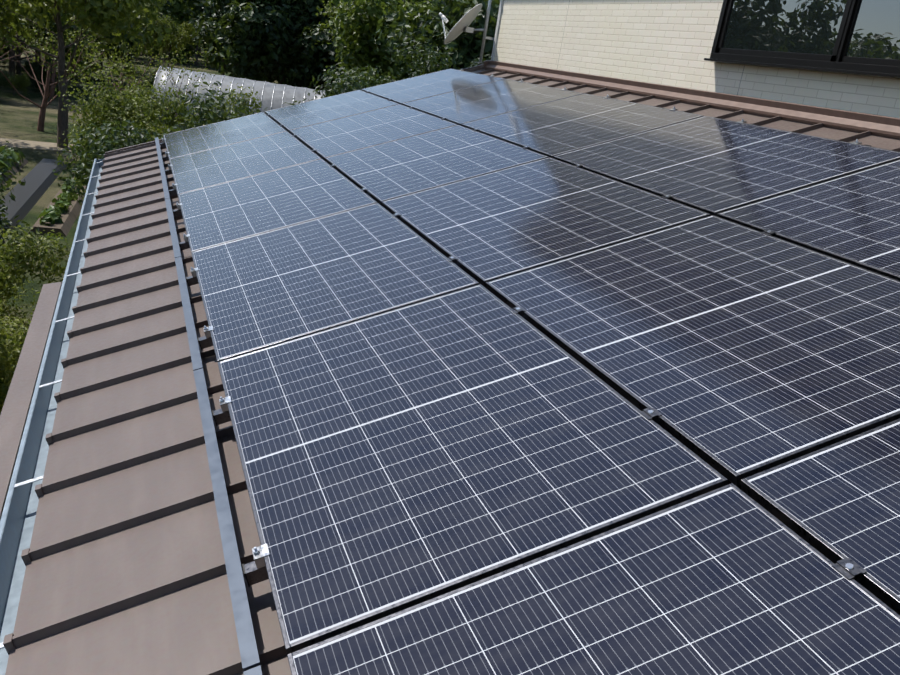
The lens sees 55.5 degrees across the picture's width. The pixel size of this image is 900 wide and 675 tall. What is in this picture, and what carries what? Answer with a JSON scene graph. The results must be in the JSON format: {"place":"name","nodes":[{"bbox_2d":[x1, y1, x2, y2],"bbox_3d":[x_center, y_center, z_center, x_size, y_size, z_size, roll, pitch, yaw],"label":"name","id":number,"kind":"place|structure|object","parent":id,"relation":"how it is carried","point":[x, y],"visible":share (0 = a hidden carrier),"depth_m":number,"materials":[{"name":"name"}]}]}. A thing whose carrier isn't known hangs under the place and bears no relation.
{"place":"outdoors","nodes":[
{"label":"outdoors","id":0,"kind":"place"},
{"bbox_2d":[0,282,61,519],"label":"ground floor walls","id":1,"kind":"structure","parent":0,"point":[15,409],"depth_m":4.36,"materials":[{"name":"beige paint"}]},
{"bbox_2d":[3,64,899,674],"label":"roof","id":2,"kind":"structure","parent":1,"relation":"on","point":[123,560],"depth_m":2.90,"materials":[{"name":"brown metal"}]},
{"bbox_2d":[0,158,104,674],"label":"eave gutter","id":3,"kind":"object","parent":2,"relation":"attached to","point":[17,520],"visible":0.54,"depth_m":3.48,"materials":[{"name":"silver metal"}]},
{"bbox_2d":[155,137,261,674],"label":"array cover","id":4,"kind":"object","parent":2,"relation":"on","point":[249,654],"visible":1,"depth_m":2.55,"materials":[{"name":"silver metal"}]},
{"bbox_2d":[439,0,493,63],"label":"satellite dish","id":5,"kind":"object","parent":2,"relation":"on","point":[464,22],"visible":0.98,"depth_m":10.52,"materials":[{"name":"grey metal"}]},
{"bbox_2d":[160,69,870,586],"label":"clamps","id":6,"kind":"object","parent":2,"relation":"on","point":[256,571],"visible":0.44,"depth_m":3.05,"materials":[{"name":"silver metal"}]},
{"bbox_2d":[163,112,285,158],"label":"solar module","id":7,"kind":"object","parent":6,"relation":"attached to","point":[216,135],"visible":0.92,"depth_m":8.80,"materials":[{"name":"glass"}]},
{"bbox_2d":[169,131,321,194],"bbox_3d":[-1.818,-1.527,7.373,1.134,0.033,1.722,-17,25,-13],"label":"solar module","id":8,"kind":"object","parent":6,"relation":"on","point":[228,163],"visible":0.83,"depth_m":7.24,"materials":[{"name":"glass"},{"name":"silicon solar cells"},{"name":"aluminium"}]},
{"bbox_2d":[178,159,376,251],"bbox_3d":[-1.249,-0.938,5.837,1.134,0.033,1.722,-17,25,-13],"label":"solar module","id":9,"kind":"object","parent":6,"relation":"on","point":[227,212],"visible":0.81,"depth_m":5.67,"materials":[{"name":"glass"}]},
{"bbox_2d":[265,90,397,132],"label":"solar module","id":10,"kind":"object","parent":6,"relation":"on","point":[317,111],"visible":0.85,"depth_m":9.07,"materials":[{"name":"glass"},{"name":"silicon solar cells"},{"name":"aluminium"}]},
{"bbox_2d":[191,203,478,361],"bbox_3d":[-0.680,-0.349,4.302,1.134,0.033,1.722,-17,25,-13],"label":"solar module","id":11,"kind":"object","parent":6,"relation":"on","point":[274,287],"visible":0.88,"depth_m":4.08,"materials":[{"name":"glass"},{"name":"silicon solar cells"},{"name":"aluminium"}]},
{"bbox_2d":[289,104,457,160],"bbox_3d":[-0.743,-1.861,7.643,1.134,0.033,1.722,-17,25,-13],"label":"solar module","id":12,"kind":"object","parent":6,"relation":"on","point":[358,131],"visible":0.92,"depth_m":7.51,"materials":[{"name":"glass"},{"name":"silicon solar cells"},{"name":"aluminium"}]},
{"bbox_2d":[361,68,503,104],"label":"solar module","id":13,"kind":"object","parent":6,"relation":"attached to","point":[424,86],"visible":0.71,"depth_m":9.34,"materials":[{"name":"glass"}]},
{"bbox_2d":[325,125,547,205],"bbox_3d":[-0.174,-1.272,6.108,1.134,0.033,1.722,-17,25,-13],"label":"solar module","id":14,"kind":"object","parent":6,"relation":"on","point":[381,173],"visible":0.92,"depth_m":5.95,"materials":[{"name":"glass"},{"name":"silicon solar cells"},{"name":"aluminium"}]},
{"bbox_2d":[217,284,727,653],"bbox_3d":[-0.112,0.240,2.767,1.134,0.033,1.722,-17,25,-13],"label":"solar module","id":15,"kind":"object","parent":6,"relation":"on","point":[398,459],"visible":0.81,"depth_m":2.44,"materials":[{"name":"glass"},{"name":"silicon solar cells"},{"name":"aluminium"}]},
{"bbox_2d":[402,79,583,125],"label":"solar module","id":16,"kind":"object","parent":6,"relation":"on","point":[477,102],"visible":0.88,"depth_m":7.79,"materials":[{"name":"glass"}]},
{"bbox_2d":[382,157,709,287],"bbox_3d":[0.395,-0.683,4.572,1.134,0.033,1.722,-17,25,-13],"label":"solar module","id":17,"kind":"object","parent":6,"relation":"on","point":[485,228],"visible":0.92,"depth_m":4.37,"materials":[{"name":"laminate"}]},
{"bbox_2d":[461,93,703,157],"bbox_3d":[0.901,-1.606,6.378,1.134,0.033,1.722,-17,25,-14],"label":"solar module","id":18,"kind":"object","parent":6,"relation":"on","point":[562,126],"visible":0.79,"depth_m":6.23,"materials":[{"name":"glass"}]},
{"bbox_2d":[287,483,899,674],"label":"solar module","id":19,"kind":"object","parent":6,"relation":"on","point":[731,579],"visible":1,"depth_m":1.79,"materials":[{"name":"laminate"}]},
{"bbox_2d":[486,215,899,485],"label":"solar module","id":20,"kind":"object","parent":6,"relation":"on","point":[734,353],"visible":1,"depth_m":2.84,"materials":[{"name":"laminate"}]},
{"bbox_2d":[553,116,899,216],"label":"solar module","id":21,"kind":"object","parent":6,"relation":"on","point":[714,166],"visible":0.83,"depth_m":4.65,"materials":[{"name":"glass"}]},
{"bbox_2d":[717,159,899,280],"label":"solar module","id":22,"kind":"object","parent":6,"relation":"on","point":[853,218],"visible":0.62,"depth_m":3.65,"materials":[{"name":"laminate"}]},
{"bbox_2d":[741,419,899,614],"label":"solar module","id":23,"kind":"object","parent":2,"relation":"on","point":[836,502],"visible":0.94,"depth_m":2.00,"materials":[{"name":"laminate"}]},
{"bbox_2d":[0,138,83,151],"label":"path","id":24,"kind":"structure","parent":0,"point":[31,144],"depth_m":28.96,"materials":[{"name":"beige concrete"}]},
{"bbox_2d":[0,33,319,344],"bbox_3d":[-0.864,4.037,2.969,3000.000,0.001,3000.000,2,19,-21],"label":"ground","id":25,"kind":"structure","parent":0,"point":[19,115],"depth_m":32.85,"materials":[{"name":"green plant"}]},
{"bbox_2d":[0,52,8,64],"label":"dark shrub","id":26,"kind":"object","parent":25,"relation":"on","point":[3,63],"visible":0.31,"depth_m":56.36,"materials":[{"name":"green plant"}]},
{"bbox_2d":[0,67,16,88],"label":"dark shrub","id":27,"kind":"object","parent":25,"relation":"on","point":[3,80],"visible":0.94,"depth_m":38.23,"materials":[{"name":"green plant"}]},
{"bbox_2d":[0,71,30,95],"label":"shrub","id":28,"kind":"object","parent":25,"relation":"on","point":[22,80],"visible":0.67,"depth_m":41.37,"materials":[{"name":"green plant"}]},
{"bbox_2d":[0,308,30,414],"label":"hedge bush","id":29,"kind":"object","parent":25,"relation":"on","point":[11,347],"visible":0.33,"depth_m":7.27,"materials":[{"name":"green leaf"},{"name":"bark"}]},
{"bbox_2d":[0,225,39,344],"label":"hedge bush","id":30,"kind":"object","parent":25,"relation":"on","point":[4,309],"visible":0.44,"depth_m":9.61,"materials":[{"name":"green leaf"},{"name":"bark"}]},
{"bbox_2d":[0,0,44,25],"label":"young green tree","id":31,"kind":"object","parent":25,"relation":"on","point":[27,11],"visible":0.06,"depth_m":42.08,"materials":[{"name":"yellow plant"}]},
{"bbox_2d":[0,141,47,289],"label":"bush","id":32,"kind":"object","parent":25,"relation":"on","point":[4,207],"visible":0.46,"depth_m":12.08,"materials":[{"name":"green plant"}]},
{"bbox_2d":[0,225,69,307],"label":"hedge bush","id":33,"kind":"object","parent":25,"relation":"on","point":[49,260],"visible":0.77,"depth_m":9.01,"materials":[{"name":"green leaf"},{"name":"bark"}]},
{"bbox_2d":[18,51,57,91],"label":"dark shrub","id":34,"kind":"object","parent":25,"relation":"on","point":[36,66],"visible":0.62,"depth_m":44.55,"materials":[{"name":"green plant"}]},
{"bbox_2d":[0,11,78,60],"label":"orchard tree","id":35,"kind":"object","parent":25,"relation":"on","point":[44,47],"visible":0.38,"depth_m":36.44,"materials":[{"name":"green plant"}]},
{"bbox_2d":[30,69,56,81],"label":"shrub","id":36,"kind":"object","parent":25,"relation":"on","point":[45,76],"visible":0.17,"depth_m":47.15,"materials":[{"name":"green plant"}]},
{"bbox_2d":[0,144,88,236],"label":"vegetable plot","id":37,"kind":"object","parent":25,"relation":"on","point":[61,212],"visible":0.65,"depth_m":20.83,"materials":[{"name":"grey plant"}]},
{"bbox_2d":[0,8,99,75],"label":"broadleaf tree","id":38,"kind":"object","parent":25,"relation":"on","point":[18,64],"depth_m":50.59,"materials":[{"name":"green plant"}]},
{"bbox_2d":[2,0,103,78],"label":"broadleaf tree","id":39,"kind":"object","parent":25,"relation":"on","point":[11,68],"visible":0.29,"depth_m":46.34,"materials":[{"name":"green plant"}]},
{"bbox_2d":[1,3,118,100],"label":"orchard tree","id":40,"kind":"object","parent":25,"relation":"on","point":[52,81],"visible":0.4,"depth_m":41.83,"materials":[{"name":"green plant"}]},
{"bbox_2d":[0,4,132,131],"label":"orchard tree","id":41,"kind":"object","parent":25,"relation":"on","point":[42,112],"visible":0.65,"depth_m":31.94,"materials":[{"name":"bark"},{"name":"green leaf"}]},
{"bbox_2d":[20,3,131,73],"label":"broadleaf tree","id":42,"kind":"object","parent":25,"relation":"on","point":[25,46],"visible":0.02,"depth_m":54.98,"materials":[{"name":"green plant"}]},
{"bbox_2d":[20,9,145,76],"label":"broadleaf tree","id":43,"kind":"object","parent":25,"relation":"on","point":[130,45],"visible":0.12,"depth_m":58.38,"materials":[{"name":"green plant"}]},
{"bbox_2d":[72,61,99,80],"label":"shrub","id":44,"kind":"object","parent":25,"relation":"on","point":[92,69],"visible":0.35,"depth_m":54.98,"materials":[{"name":"green plant"}]},
{"bbox_2d":[0,0,177,147],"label":"young green tree","id":45,"kind":"object","parent":25,"relation":"on","point":[104,16],"visible":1,"depth_m":27.89,"materials":[{"name":"green leaf"},{"name":"bark"}]},
{"bbox_2d":[49,6,186,116],"bbox_3d":[-14.617,-11.779,37.290,6.172,4.681,5.710,16,19,22],"label":"orchard tree","id":46,"kind":"object","parent":25,"relation":"on","point":[87,37],"visible":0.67,"depth_m":37.04,"materials":[{"name":"green plant"}]},
{"bbox_2d":[99,5,143,71],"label":"young green tree","id":47,"kind":"object","parent":25,"relation":"on","point":[101,65],"visible":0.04,"depth_m":65.09,"materials":[{"name":"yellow plant"}]},
{"bbox_2d":[110,61,140,84],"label":"shrub","id":48,"kind":"object","parent":25,"relation":"on","point":[125,68],"visible":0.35,"depth_m":55.82,"materials":[{"name":"green plant"}]},
{"bbox_2d":[91,0,172,54],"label":"broadleaf tree","id":49,"kind":"object","parent":25,"relation":"on","point":[156,8],"visible":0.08,"depth_m":70.48,"materials":[{"name":"green plant"}]},
{"bbox_2d":[138,75,154,97],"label":"dark shrub","id":50,"kind":"object","parent":25,"relation":"on","point":[152,83],"visible":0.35,"depth_m":48.36,"materials":[{"name":"green plant"}]},
{"bbox_2d":[130,0,171,59],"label":"broadleaf tree","id":51,"kind":"object","parent":25,"relation":"on","point":[167,6],"depth_m":85.69,"materials":[{"name":"green plant"}]},
{"bbox_2d":[141,63,160,82],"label":"dark shrub","id":52,"kind":"object","parent":25,"relation":"on","point":[148,74],"visible":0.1,"depth_m":52.40,"materials":[{"name":"green plant"}]},
{"bbox_2d":[52,77,258,203],"bbox_3d":[-4.060,-2.531,15.189,3.497,3.948,4.972,18,20,25],"label":"bush","id":53,"kind":"object","parent":25,"relation":"on","point":[128,137],"visible":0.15,"depth_m":13.85,"materials":[{"name":"green plant"}]},
{"bbox_2d":[52,53,263,204],"bbox_3d":[-6.928,-4.606,20.513,4.452,3.894,3.925,11,18,4],"label":"shrub","id":54,"kind":"object","parent":25,"relation":"on","point":[145,112],"visible":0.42,"depth_m":20.10,"materials":[{"name":"green leaf"},{"name":"bark"}]},
{"bbox_2d":[140,3,179,63],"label":"broadleaf tree","id":55,"kind":"object","parent":25,"relation":"on","point":[155,53],"visible":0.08,"depth_m":84.43,"materials":[{"name":"green plant"}]},
{"bbox_2d":[84,31,241,125],"bbox_3d":[-10.825,-9.484,32.796,5.611,4.256,5.191,-9,25,-44],"label":"orchard tree","id":56,"kind":"object","parent":25,"relation":"on","point":[165,67],"visible":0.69,"depth_m":32.67,"materials":[{"name":"green plant"}]},
{"bbox_2d":[142,12,197,66],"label":"young green tree","id":57,"kind":"object","parent":25,"relation":"on","point":[184,37],"visible":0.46,"depth_m":71.20,"materials":[{"name":"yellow plant"}]},
{"bbox_2d":[158,0,206,65],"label":"forest tree","id":58,"kind":"object","parent":25,"relation":"on","point":[176,9],"visible":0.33,"depth_m":93.50,"materials":[{"name":"green plant"}]},
{"bbox_2d":[180,0,238,74],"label":"broadleaf tree","id":59,"kind":"object","parent":25,"relation":"on","point":[208,19],"visible":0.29,"depth_m":68.82,"materials":[{"name":"green plant"}]},
{"bbox_2d":[201,48,232,73],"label":"broadleaf tree","id":60,"kind":"object","parent":25,"relation":"on","point":[208,56],"visible":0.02,"depth_m":82.60,"materials":[{"name":"green plant"}]},
{"bbox_2d":[151,65,325,129],"bbox_3d":[-9.775,-10.912,40.399,7.529,2.622,5.027,6,18,-10],"label":"greenhouse","id":61,"kind":"object","parent":25,"relation":"on","point":[270,96],"visible":0.31,"depth_m":38.90,"materials":[{"name":"white plastic"}]},
{"bbox_2d":[209,0,337,83],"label":"broadleaf tree","id":62,"kind":"object","parent":25,"relation":"on","point":[255,30],"visible":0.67,"depth_m":51.35,"materials":[{"name":"green plant"}]},
{"bbox_2d":[217,62,368,121],"bbox_3d":[-3.136,-4.031,19.479,5.593,4.442,3.935,-5,23,-38],"label":"bush","id":63,"kind":"object","parent":25,"relation":"on","point":[343,87],"visible":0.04,"depth_m":19.49,"materials":[{"name":"green plant"}]},
{"bbox_2d":[251,0,336,94],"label":"broadleaf tree","id":64,"kind":"object","parent":25,"relation":"on","point":[300,53],"visible":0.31,"depth_m":52.70,"materials":[{"name":"green plant"}]},
{"bbox_2d":[258,16,333,94],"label":"broadleaf tree","id":65,"kind":"object","parent":25,"relation":"on","point":[307,22],"depth_m":55.75,"materials":[{"name":"green plant"}]},
{"bbox_2d":[302,3,347,92],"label":"broadleaf tree","id":66,"kind":"object","parent":25,"relation":"on","point":[318,39],"visible":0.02,"depth_m":51.20,"materials":[{"name":"green plant"}]},
{"bbox_2d":[316,0,441,74],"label":"young green tree","id":67,"kind":"object","parent":25,"relation":"on","point":[327,7],"depth_m":42.23,"materials":[{"name":"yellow plant"}]},
{"bbox_2d":[324,0,448,87],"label":"broadleaf tree","id":68,"kind":"object","parent":25,"relation":"on","point":[360,28],"visible":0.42,"depth_m":36.05,"materials":[{"name":"green plant"}]},
{"bbox_2d":[337,0,445,70],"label":"broadleaf tree","id":69,"kind":"object","parent":25,"relation":"on","point":[404,1],"depth_m":40.27,"materials":[{"name":"green plant"}]},
{"bbox_2d":[325,34,462,96],"bbox_3d":[-1.263,-7.177,28.525,4.809,5.429,6.836,12,18,9],"label":"citrus tree","id":70,"kind":"object","parent":25,"relation":"on","point":[434,64],"visible":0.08,"depth_m":26.68,"materials":[{"name":"green plant"}]},
{"bbox_2d":[374,0,499,71],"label":"broadleaf tree","id":71,"kind":"object","parent":25,"relation":"on","point":[468,48],"visible":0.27,"depth_m":30.11,"materials":[{"name":"green plant"}]},
{"bbox_2d":[469,54,489,66],"bbox_3d":[2.347,-6.182,27.259,6.836,5.429,4.809,21,21,32],"label":"bush","id":72,"kind":"object","parent":25,"relation":"on","point":[475,59],"depth_m":26.54,"materials":[{"name":"green plant"}]},
{"bbox_2d":[483,60,899,139],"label":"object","id":73,"kind":"structure","parent":0,"point":[881,126],"depth_m":6.27,"materials":[{"name":"brown metal"}]},
{"bbox_2d":[494,0,899,117],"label":"storey wall","id":74,"kind":"structure","parent":0,"point":[666,42],"depth_m":7.25,"materials":[{"name":"beige"}]},
{"bbox_2d":[491,0,503,60],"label":"wall corner trim","id":75,"kind":"structure","parent":74,"relation":"attached to","point":[497,30],"depth_m":10.42,"materials":[{"name":"white metal"}]},
{"bbox_2d":[704,0,899,78],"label":"sliding window","id":76,"kind":"structure","parent":74,"relation":"attached to","point":[857,37],"depth_m":5.54,"materials":[{"name":"black glass"}]}
]}

